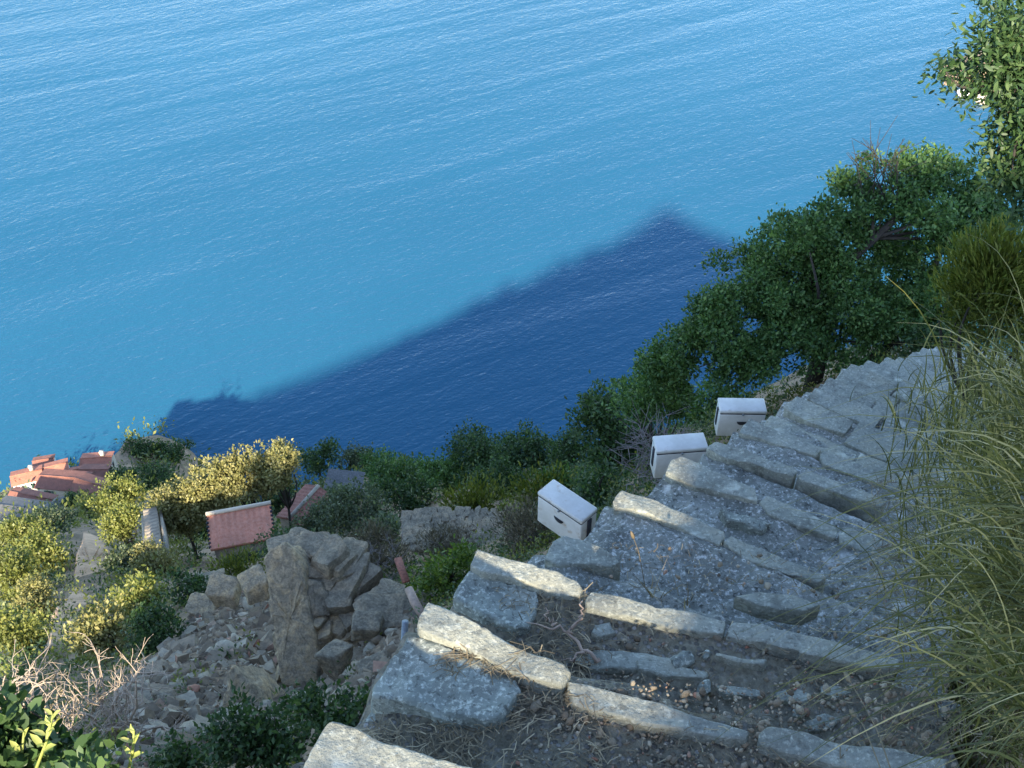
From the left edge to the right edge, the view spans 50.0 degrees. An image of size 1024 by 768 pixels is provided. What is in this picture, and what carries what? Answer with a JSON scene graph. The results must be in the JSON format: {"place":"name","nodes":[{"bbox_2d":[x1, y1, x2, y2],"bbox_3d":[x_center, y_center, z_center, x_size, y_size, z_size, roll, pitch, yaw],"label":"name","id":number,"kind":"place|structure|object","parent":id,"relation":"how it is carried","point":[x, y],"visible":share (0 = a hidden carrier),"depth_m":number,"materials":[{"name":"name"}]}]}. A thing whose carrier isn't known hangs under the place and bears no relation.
{"place":"outdoors","nodes":[
{"label":"outdoors","id":0,"kind":"place"},
{"bbox_2d":[0,0,1023,502],"bbox_3d":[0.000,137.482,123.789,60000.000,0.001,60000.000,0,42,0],"label":"sea","id":1,"kind":"structure","parent":0,"point":[410,226],"depth_m":345.04,"materials":[{"name":"liquid"}]},
{"bbox_2d":[0,347,1023,767],"bbox_3d":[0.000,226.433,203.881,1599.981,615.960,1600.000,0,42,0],"label":"hillside","id":2,"kind":"structure","parent":0,"point":[76,531],"depth_m":23.98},
{"bbox_2d":[0,543,46,603],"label":"shrub","id":3,"kind":"object","parent":2,"relation":"on","point":[13,567],"visible":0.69,"depth_m":48.87,"materials":[{"name":"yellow plant"}]},
{"bbox_2d":[9,464,41,489],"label":"village house","id":4,"kind":"structure","parent":2,"relation":"on","point":[21,477],"depth_m":202.01,"materials":[{"name":"tile"}]},
{"bbox_2d":[0,508,54,551],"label":"shrub","id":5,"kind":"object","parent":2,"relation":"on","point":[13,528],"visible":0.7,"depth_m":72.48,"materials":[{"name":"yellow plant"}]},
{"bbox_2d":[0,601,55,655],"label":"shrub","id":6,"kind":"object","parent":2,"relation":"on","point":[21,630],"visible":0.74,"depth_m":30.48,"materials":[{"name":"green plant"}]},
{"bbox_2d":[0,495,55,523],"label":"village house","id":7,"kind":"structure","parent":2,"relation":"on","point":[9,500],"depth_m":180.27,"materials":[{"name":"stone"}]},
{"bbox_2d":[8,486,57,501],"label":"village house","id":8,"kind":"structure","parent":2,"relation":"on","point":[17,491],"depth_m":186.24,"materials":[{"name":"tile"}]},
{"bbox_2d":[7,570,67,622],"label":"shrub","id":9,"kind":"object","parent":2,"relation":"on","point":[36,592],"visible":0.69,"depth_m":38.90,"materials":[{"name":"green plant"}]},
{"bbox_2d":[15,522,69,576],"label":"shrub","id":10,"kind":"object","parent":2,"relation":"on","point":[42,551],"visible":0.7,"depth_m":57.13,"materials":[{"name":"green plant"}]},
{"bbox_2d":[32,454,55,466],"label":"village house","id":11,"kind":"structure","parent":2,"relation":"on","point":[39,460],"depth_m":209.11,"materials":[{"name":"tile"}]},
{"bbox_2d":[23,502,79,531],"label":"shrub","id":12,"kind":"object","parent":2,"relation":"on","point":[54,514],"visible":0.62,"depth_m":89.99,"materials":[{"name":"green plant"}]},
{"bbox_2d":[41,458,69,470],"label":"village house","id":13,"kind":"structure","parent":2,"relation":"on","point":[63,464],"depth_m":204.46,"materials":[{"name":"ceramic"}]},
{"bbox_2d":[34,468,92,497],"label":"village house","id":14,"kind":"structure","parent":2,"relation":"on","point":[59,482],"depth_m":195.07,"materials":[{"name":"tile"}]},
{"bbox_2d":[0,668,143,767],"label":"broadleaf shrub","id":15,"kind":"object","parent":2,"relation":"on","point":[30,737],"visible":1,"depth_m":3.17,"materials":[{"name":"green plant"}]},
{"bbox_2d":[55,488,92,506],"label":"shrub","id":16,"kind":"object","parent":2,"relation":"on","point":[70,496],"visible":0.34,"depth_m":182.98,"materials":[{"name":"green plant"}]},
{"bbox_2d":[45,531,111,647],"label":"rock","id":17,"kind":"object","parent":2,"relation":"on","point":[89,548],"depth_m":52.62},
{"bbox_2d":[72,491,101,518],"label":"shrub","id":18,"kind":"object","parent":2,"relation":"on","point":[84,498],"visible":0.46,"depth_m":126.82,"materials":[{"name":"green plant"}]},
{"bbox_2d":[68,472,110,495],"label":"village house","id":19,"kind":"structure","parent":2,"relation":"on","point":[84,480],"depth_m":193.15,"materials":[{"name":"tile"}]},
{"bbox_2d":[78,464,111,477],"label":"village house","id":20,"kind":"structure","parent":2,"relation":"on","point":[100,470],"depth_m":202.33,"materials":[{"name":"stone"}]},
{"bbox_2d":[0,628,195,750],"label":"bare twig shrub","id":21,"kind":"object","parent":2,"relation":"on","point":[128,697],"visible":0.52,"depth_m":6.41,"materials":[{"name":"plant"}]},
{"bbox_2d":[79,450,118,474],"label":"village house","id":22,"kind":"structure","parent":2,"relation":"on","point":[100,457],"depth_m":208.81,"materials":[{"name":"ceramic"}]},
{"bbox_2d":[58,588,144,662],"bbox_3d":[-6.971,4.424,19.054,1.413,1.402,1.694,-24,47,-24],"label":"shrub","id":23,"kind":"object","parent":2,"relation":"on","point":[89,628],"visible":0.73,"depth_m":18.98,"materials":[{"name":"green plant"}]},
{"bbox_2d":[77,470,149,544],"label":"shrub","id":24,"kind":"object","parent":2,"relation":"on","point":[129,489],"visible":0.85,"depth_m":56.18,"materials":[{"name":"yellow plant"}]},
{"bbox_2d":[92,500,143,561],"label":"shrub","id":25,"kind":"object","parent":2,"relation":"on","point":[122,525],"visible":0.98,"depth_m":52.08,"materials":[{"name":"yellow plant"}]},
{"bbox_2d":[99,539,143,573],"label":"shrub","id":26,"kind":"object","parent":2,"relation":"on","point":[120,555],"visible":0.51,"depth_m":47.27,"materials":[{"name":"green plant"}]},
{"bbox_2d":[108,461,143,485],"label":"shrub","id":27,"kind":"object","parent":2,"relation":"on","point":[123,469],"visible":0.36,"depth_m":201.35,"materials":[{"name":"green plant"}]},
{"bbox_2d":[119,434,159,460],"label":"shrub","id":28,"kind":"object","parent":2,"relation":"on","point":[139,447],"visible":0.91,"depth_m":223.25,"materials":[{"name":"green plant"}]},
{"bbox_2d":[108,567,174,623],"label":"shrub","id":29,"kind":"object","parent":2,"relation":"on","point":[142,589],"visible":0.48,"depth_m":22.95,"materials":[{"name":"green plant"}]},
{"bbox_2d":[117,594,190,664],"bbox_3d":[-5.773,4.003,17.646,1.229,1.216,1.070,-30,50,-29],"label":"shrub","id":30,"kind":"object","parent":2,"relation":"on","point":[142,619],"visible":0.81,"depth_m":17.53,"materials":[{"name":"green plant"}]},
{"bbox_2d":[124,531,183,579],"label":"shrub","id":31,"kind":"object","parent":2,"relation":"on","point":[160,558],"visible":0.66,"depth_m":42.45,"materials":[{"name":"green plant"}]},
{"bbox_2d":[141,506,170,561],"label":"garden steps","id":32,"kind":"structure","parent":2,"relation":"on","point":[151,519],"depth_m":46.71,"materials":[{"name":"stone"}]},
{"bbox_2d":[137,453,180,489],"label":"shrub","id":33,"kind":"object","parent":2,"relation":"on","point":[162,472],"visible":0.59,"depth_m":196.04,"materials":[{"name":"green plant"}]},
{"bbox_2d":[147,436,195,462],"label":"shrub","id":34,"kind":"object","parent":2,"relation":"on","point":[176,449],"visible":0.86,"depth_m":223.80,"materials":[{"name":"green plant"}]},
{"bbox_2d":[138,473,218,558],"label":"lit tree","id":35,"kind":"object","parent":2,"relation":"on","point":[169,506],"visible":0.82,"depth_m":50.14,"materials":[{"name":"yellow plant"}]},
{"bbox_2d":[140,724,223,767],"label":"shrub","id":36,"kind":"object","parent":2,"relation":"on","point":[181,759],"visible":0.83,"depth_m":5.27,"materials":[{"name":"green plant"}]},
{"bbox_2d":[153,559,210,606],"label":"shrub","id":37,"kind":"object","parent":2,"relation":"on","point":[196,583],"visible":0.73,"depth_m":22.08,"materials":[{"name":"green plant"}]},
{"bbox_2d":[170,568,224,606],"bbox_3d":[-6.563,4.461,22.644,0.951,0.409,1.876,0,42,0],"label":"boulder","id":38,"kind":"object","parent":2,"relation":"on","point":[221,570],"visible":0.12,"depth_m":23.15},
{"bbox_2d":[184,592,218,615],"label":"boulder","id":39,"kind":"object","parent":2,"relation":"on","point":[199,603],"visible":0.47,"depth_m":19.75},
{"bbox_2d":[177,454,248,521],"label":"lit tree","id":40,"kind":"object","parent":2,"relation":"on","point":[211,481],"visible":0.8,"depth_m":50.20,"materials":[{"name":"yellow plant"}]},
{"bbox_2d":[202,544,266,576],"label":"heath bush","id":41,"kind":"object","parent":2,"relation":"on","point":[233,563],"visible":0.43,"depth_m":23.97,"materials":[{"name":"green plant"}]},
{"bbox_2d":[205,501,274,565],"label":"shed","id":42,"kind":"structure","parent":2,"relation":"on","point":[229,529],"depth_m":45.13,"materials":[{"name":"tile"}]},
{"bbox_2d":[172,678,317,767],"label":"shrub","id":43,"kind":"object","parent":2,"relation":"on","point":[253,746],"visible":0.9,"depth_m":5.14,"materials":[{"name":"green plant"}]},
{"bbox_2d":[214,439,283,506],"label":"lit tree","id":44,"kind":"object","parent":2,"relation":"on","point":[257,483],"visible":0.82,"depth_m":50.38,"materials":[{"name":"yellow plant"}]},
{"bbox_2d":[84,579,423,767],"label":"rubble","id":45,"kind":"object","parent":2,"relation":"on","point":[195,697],"visible":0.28,"depth_m":13.42,"materials":[{"name":"stone"}]},
{"bbox_2d":[205,571,241,608],"bbox_3d":[-4.862,3.495,18.568,0.572,0.422,0.462,8,43,9],"label":"boulder","id":46,"kind":"object","parent":45,"relation":"on","point":[223,590],"visible":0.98,"depth_m":18.46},
{"bbox_2d":[237,563,269,605],"bbox_3d":[-4.171,3.260,17.818,0.430,0.415,0.498,-21,46,-22],"label":"boulder","id":47,"kind":"object","parent":45,"relation":"on","point":[253,581],"visible":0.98,"depth_m":17.73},
{"bbox_2d":[314,639,352,678],"bbox_3d":[-2.034,3.166,12.689,0.347,0.411,0.369,15,44,16],"label":"boulder","id":48,"kind":"object","parent":45,"relation":"on","point":[328,655],"visible":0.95,"depth_m":12.56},
{"bbox_2d":[223,665,285,707],"bbox_3d":[-2.802,3.496,12.045,0.596,0.976,0.934,0,42,0],"label":"boulder","id":49,"kind":"object","parent":2,"relation":"on","point":[260,684],"visible":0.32,"depth_m":11.87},
{"bbox_2d":[250,521,291,557],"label":"shrub","id":50,"kind":"object","parent":2,"relation":"on","point":[277,531],"visible":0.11,"depth_m":31.81,"materials":[{"name":"green plant"}]},
{"bbox_2d":[251,436,302,527],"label":"lit tree","id":51,"kind":"object","parent":2,"relation":"on","point":[282,457],"visible":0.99,"depth_m":50.06,"materials":[{"name":"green plant"}]},
{"bbox_2d":[263,477,300,515],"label":"shrub","id":52,"kind":"object","parent":2,"relation":"on","point":[277,502],"visible":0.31,"depth_m":70.22,"materials":[{"name":"green plant"}]},
{"bbox_2d":[276,484,327,533],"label":"shed","id":53,"kind":"structure","parent":2,"relation":"on","point":[313,491],"depth_m":59.54,"materials":[{"name":"tile"}]},
{"bbox_2d":[285,495,336,533],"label":"olive bush","id":54,"kind":"object","parent":2,"relation":"on","point":[315,513],"visible":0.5,"depth_m":47.74,"materials":[{"name":"green plant"}]},
{"bbox_2d":[295,435,342,479],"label":"shrub","id":55,"kind":"object","parent":2,"relation":"on","point":[325,451],"visible":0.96,"depth_m":81.99,"materials":[{"name":"green plant"}]},
{"bbox_2d":[269,676,369,752],"bbox_3d":[-0.752,1.485,4.607,0.513,0.650,0.441,0,42,0],"label":"shrub","id":56,"kind":"object","parent":2,"relation":"on","point":[316,707],"visible":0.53,"depth_m":4.53,"materials":[{"name":"green plant"}]},
{"bbox_2d":[264,527,383,687],"bbox_3d":[-2.436,2.839,14.026,1.557,1.603,2.288,0,42,0],"label":"rock outcrop","id":57,"kind":"object","parent":2,"relation":"on","point":[319,582],"visible":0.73,"depth_m":13.75,"materials":[{"name":"stone"}]},
{"bbox_2d":[324,468,365,497],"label":"shed","id":58,"kind":"structure","parent":2,"relation":"on","point":[339,476],"depth_m":70.92,"materials":[{"name":"stone"}]},
{"bbox_2d":[328,438,373,470],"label":"olive bush","id":59,"kind":"object","parent":2,"relation":"on","point":[351,457],"visible":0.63,"depth_m":83.17,"materials":[{"name":"green plant"}]},
{"bbox_2d":[316,474,401,539],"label":"olive bush","id":60,"kind":"object","parent":2,"relation":"on","point":[341,505],"visible":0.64,"depth_m":43.12,"materials":[{"name":"green plant"}]},
{"bbox_2d":[356,650,388,673],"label":"boulder","id":61,"kind":"object","parent":2,"relation":"on","point":[367,662],"visible":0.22,"depth_m":11.68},
{"bbox_2d":[355,498,400,543],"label":"shrub","id":62,"kind":"object","parent":2,"relation":"on","point":[394,525],"visible":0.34,"depth_m":25.51,"materials":[{"name":"green plant"}]},
{"bbox_2d":[340,517,420,578],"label":"dry shrub","id":63,"kind":"object","parent":2,"relation":"on","point":[380,536],"visible":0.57,"depth_m":17.58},
{"bbox_2d":[357,443,405,485],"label":"shrub","id":64,"kind":"object","parent":2,"relation":"on","point":[370,457],"visible":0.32,"depth_m":76.50,"materials":[{"name":"green plant"}]},
{"bbox_2d":[367,529,410,582],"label":"dead shrub","id":65,"kind":"object","parent":2,"relation":"on","point":[373,550],"visible":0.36,"depth_m":16.26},
{"bbox_2d":[352,593,430,635],"bbox_3d":[-1.446,2.835,13.656,0.972,0.313,0.582,-13,44,-14],"label":"boulder","id":66,"kind":"object","parent":2,"relation":"on","point":[391,607],"visible":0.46,"depth_m":13.62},
{"bbox_2d":[350,610,384,641],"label":"boulder","id":67,"kind":"object","parent":66,"relation":"on","point":[366,625],"visible":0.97,"depth_m":13.27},
{"bbox_2d":[364,455,422,490],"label":"shrub","id":68,"kind":"object","parent":2,"relation":"on","point":[393,471],"visible":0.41,"depth_m":63.57,"materials":[{"name":"green plant"}]},
{"bbox_2d":[353,578,436,604],"bbox_3d":[-1.465,2.741,13.871,0.998,0.242,0.558,15,44,16],"label":"boulder","id":69,"kind":"object","parent":2,"relation":"on","point":[386,586],"visible":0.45,"depth_m":13.92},
{"bbox_2d":[394,557,409,582],"bbox_3d":[-1.328,2.242,13.245,0.090,0.059,0.365,-14,44,-15],"label":"board","id":70,"kind":"object","parent":2,"relation":"on","point":[402,571],"visible":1,"depth_m":13.23,"materials":[{"name":"wood"}]},
{"bbox_2d":[370,460,437,517],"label":"shrub","id":71,"kind":"object","parent":2,"relation":"on","point":[401,492],"visible":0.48,"depth_m":44.50,"materials":[{"name":"green plant"}]},
{"bbox_2d":[405,586,423,616],"bbox_3d":[-1.107,2.511,12.586,0.113,0.124,0.441,-18,45,-19],"label":"log","id":72,"kind":"object","parent":2,"relation":"on","point":[413,599],"visible":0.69,"depth_m":12.58,"materials":[{"name":"grey wood"}]},
{"bbox_2d":[397,452,452,484],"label":"shrub","id":73,"kind":"object","parent":2,"relation":"on","point":[419,456],"visible":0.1,"depth_m":63.47,"materials":[{"name":"green plant"}]},
{"bbox_2d":[404,534,479,604],"bbox_3d":[-0.833,2.412,13.908,1.174,1.112,1.068,0,42,0],"label":"lime shrub","id":74,"kind":"object","parent":2,"relation":"on","point":[447,576],"visible":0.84,"depth_m":13.77,"materials":[{"name":"green plant"}]},
{"bbox_2d":[412,447,471,499],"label":"shrub","id":75,"kind":"object","parent":2,"relation":"on","point":[444,470],"visible":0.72,"depth_m":43.34,"materials":[{"name":"green plant"}]},
{"bbox_2d":[412,513,481,559],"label":"dry shrub","id":76,"kind":"object","parent":2,"relation":"on","point":[450,530],"visible":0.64,"depth_m":18.91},
{"bbox_2d":[0,352,904,766],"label":"scrub","id":77,"kind":"object","parent":2,"relation":"on","point":[76,590],"visible":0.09,"depth_m":32.97,"materials":[{"name":"green plant"}]},
{"bbox_2d":[400,506,505,553],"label":"dry stone wall","id":78,"kind":"structure","parent":2,"relation":"on","point":[413,521],"depth_m":19.83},
{"bbox_2d":[0,338,908,767],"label":"scrub","id":79,"kind":"object","parent":2,"relation":"on","point":[70,584],"visible":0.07,"depth_m":18.91,"materials":[{"name":"green plant"}]},
{"bbox_2d":[0,343,919,767],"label":"scrub","id":80,"kind":"object","parent":2,"relation":"on","point":[548,539],"visible":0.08,"depth_m":15.74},
{"bbox_2d":[0,337,926,767],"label":"scrub","id":81,"kind":"object","parent":2,"relation":"on","point":[594,467],"visible":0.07,"depth_m":17.68,"materials":[{"name":"green plant"}]},
{"bbox_2d":[440,415,502,483],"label":"shrub","id":82,"kind":"object","parent":2,"relation":"on","point":[472,446],"visible":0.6,"depth_m":42.94,"materials":[{"name":"green plant"}]},
{"bbox_2d":[435,467,518,510],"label":"heath bush","id":83,"kind":"object","parent":2,"relation":"on","point":[472,499],"visible":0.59,"depth_m":29.41,"materials":[{"name":"green plant"}]},
{"bbox_2d":[465,452,533,496],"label":"shrub","id":84,"kind":"object","parent":2,"relation":"on","point":[504,469],"visible":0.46,"depth_m":32.55,"materials":[{"name":"green plant"}]},
{"bbox_2d":[484,486,558,559],"bbox_3d":[0.263,1.907,14.027,1.247,1.145,1.090,0,42,0],"label":"dry shrub","id":85,"kind":"object","parent":2,"relation":"on","point":[524,520],"visible":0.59,"depth_m":13.93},
{"bbox_2d":[486,418,558,477],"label":"shrub","id":86,"kind":"object","parent":2,"relation":"on","point":[529,446],"visible":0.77,"depth_m":36.80,"materials":[{"name":"green plant"}]},
{"bbox_2d":[502,453,578,514],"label":"heath bush","id":87,"kind":"object","parent":2,"relation":"on","point":[531,484],"visible":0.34,"depth_m":23.51,"materials":[{"name":"green plant"}]},
{"bbox_2d":[530,458,588,492],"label":"shrub","id":88,"kind":"object","parent":2,"relation":"on","point":[567,467],"visible":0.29,"depth_m":23.73,"materials":[{"name":"green plant"}]},
{"bbox_2d":[538,479,596,539],"bbox_3d":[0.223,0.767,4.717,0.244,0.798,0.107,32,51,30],"label":"beehive","id":89,"kind":"object","parent":2,"relation":"on","point":[563,510],"visible":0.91,"depth_m":4.46,"materials":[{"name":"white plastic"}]},
{"bbox_2d":[544,424,592,471],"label":"shrub","id":90,"kind":"object","parent":2,"relation":"on","point":[566,450],"visible":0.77,"depth_m":30.13,"materials":[{"name":"green plant"}]},
{"bbox_2d":[565,452,632,510],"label":"shrub","id":91,"kind":"object","parent":2,"relation":"on","point":[592,493],"visible":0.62,"depth_m":13.39,"materials":[{"name":"green plant"}]},
{"bbox_2d":[562,369,661,484],"bbox_3d":[1.776,1.029,18.777,1.529,2.358,2.025,-24,47,-24],"label":"shrub","id":92,"kind":"object","parent":2,"relation":"on","point":[604,427],"visible":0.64,"depth_m":18.48,"materials":[{"name":"green plant"}]},
{"bbox_2d":[605,398,699,490],"bbox_3d":[1.369,0.576,10.346,1.060,0.930,1.058,-13,44,-14],"label":"dead shrub","id":93,"kind":"object","parent":2,"relation":"on","point":[644,442],"visible":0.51,"depth_m":10.38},
{"bbox_2d":[601,368,707,475],"bbox_3d":[1.715,0.524,13.270,1.132,1.988,0.984,29,49,28],"label":"shrub","id":94,"kind":"object","parent":2,"relation":"on","point":[674,408],"visible":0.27,"depth_m":12.85,"materials":[{"name":"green plant"}]},
{"bbox_2d":[291,346,1023,767],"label":"stone staircase","id":95,"kind":"structure","parent":2,"relation":"on","point":[739,488],"depth_m":2.36,"materials":[{"name":"stone"}]},
{"bbox_2d":[526,600,600,663],"bbox_3d":[0.104,0.515,2.265,0.128,0.049,0.146,-9,43,-10],"label":"dry root","id":96,"kind":"object","parent":95,"relation":"on","point":[569,633],"visible":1,"depth_m":2.26,"materials":[{"name":"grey wood"}]},
{"bbox_2d":[636,557,681,605],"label":"straw tuft","id":97,"kind":"object","parent":95,"relation":"on","point":[650,593],"visible":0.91,"depth_m":2.57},
{"bbox_2d":[670,651,694,668],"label":"loose stone","id":98,"kind":"object","parent":95,"relation":"on","point":[685,659],"visible":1,"depth_m":2.23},
{"bbox_2d":[359,472,1016,767],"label":"straw litter","id":99,"kind":"object","parent":95,"relation":"on","point":[430,739],"visible":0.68,"depth_m":2.10,"materials":[{"name":"plant"}]},
{"bbox_2d":[511,546,956,767],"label":"pebbles","id":100,"kind":"object","parent":95,"relation":"on","point":[672,756],"visible":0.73,"depth_m":1.97,"materials":[{"name":"gravel"}]},
{"bbox_2d":[650,433,707,477],"bbox_3d":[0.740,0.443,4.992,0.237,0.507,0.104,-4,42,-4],"label":"beehive","id":101,"kind":"object","parent":2,"relation":"on","point":[666,450],"visible":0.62,"depth_m":4.82,"materials":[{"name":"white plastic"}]},
{"bbox_2d":[679,375,746,432],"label":"shrub","id":102,"kind":"object","parent":2,"relation":"on","point":[701,400],"visible":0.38,"depth_m":18.15,"materials":[{"name":"green plant"}]},
{"bbox_2d":[714,398,766,435],"bbox_3d":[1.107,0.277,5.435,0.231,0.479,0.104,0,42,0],"label":"storage box","id":103,"kind":"object","parent":2,"relation":"on","point":[732,415],"visible":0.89,"depth_m":5.28,"materials":[{"name":"white plastic"}]},
{"bbox_2d":[606,115,1017,429],"bbox_3d":[3.063,-1.049,11.517,4.061,3.429,2.185,0,42,0],"label":"evergreen oak","id":104,"kind":"object","parent":2,"relation":"on","point":[807,311],"visible":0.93,"depth_m":11.15,"materials":[{"name":"green plant"}]},
{"bbox_2d":[691,234,1023,767],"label":"long grass","id":105,"kind":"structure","parent":2,"relation":"on","point":[1000,583],"depth_m":1.97,"materials":[{"name":"plant"}]},
{"bbox_2d":[843,672,890,767],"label":"grass stem","id":106,"kind":"object","parent":105,"relation":"attached to","point":[848,678],"visible":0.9,"depth_m":1.68,"materials":[{"name":"plant"}]},
{"bbox_2d":[890,318,967,355],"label":"shrub","id":107,"kind":"object","parent":2,"relation":"on","point":[915,333],"visible":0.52,"depth_m":10.68,"materials":[{"name":"green plant"}]},
{"bbox_2d":[911,211,1023,418],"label":"heath bush","id":108,"kind":"object","parent":2,"relation":"on","point":[977,270],"visible":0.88,"depth_m":4.99,"materials":[{"name":"green plant"}]},
{"bbox_2d":[912,0,1023,246],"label":"overhanging tree","id":109,"kind":"object","parent":2,"relation":"on","point":[1000,82],"visible":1,"depth_m":3.71,"materials":[{"name":"green plant"}]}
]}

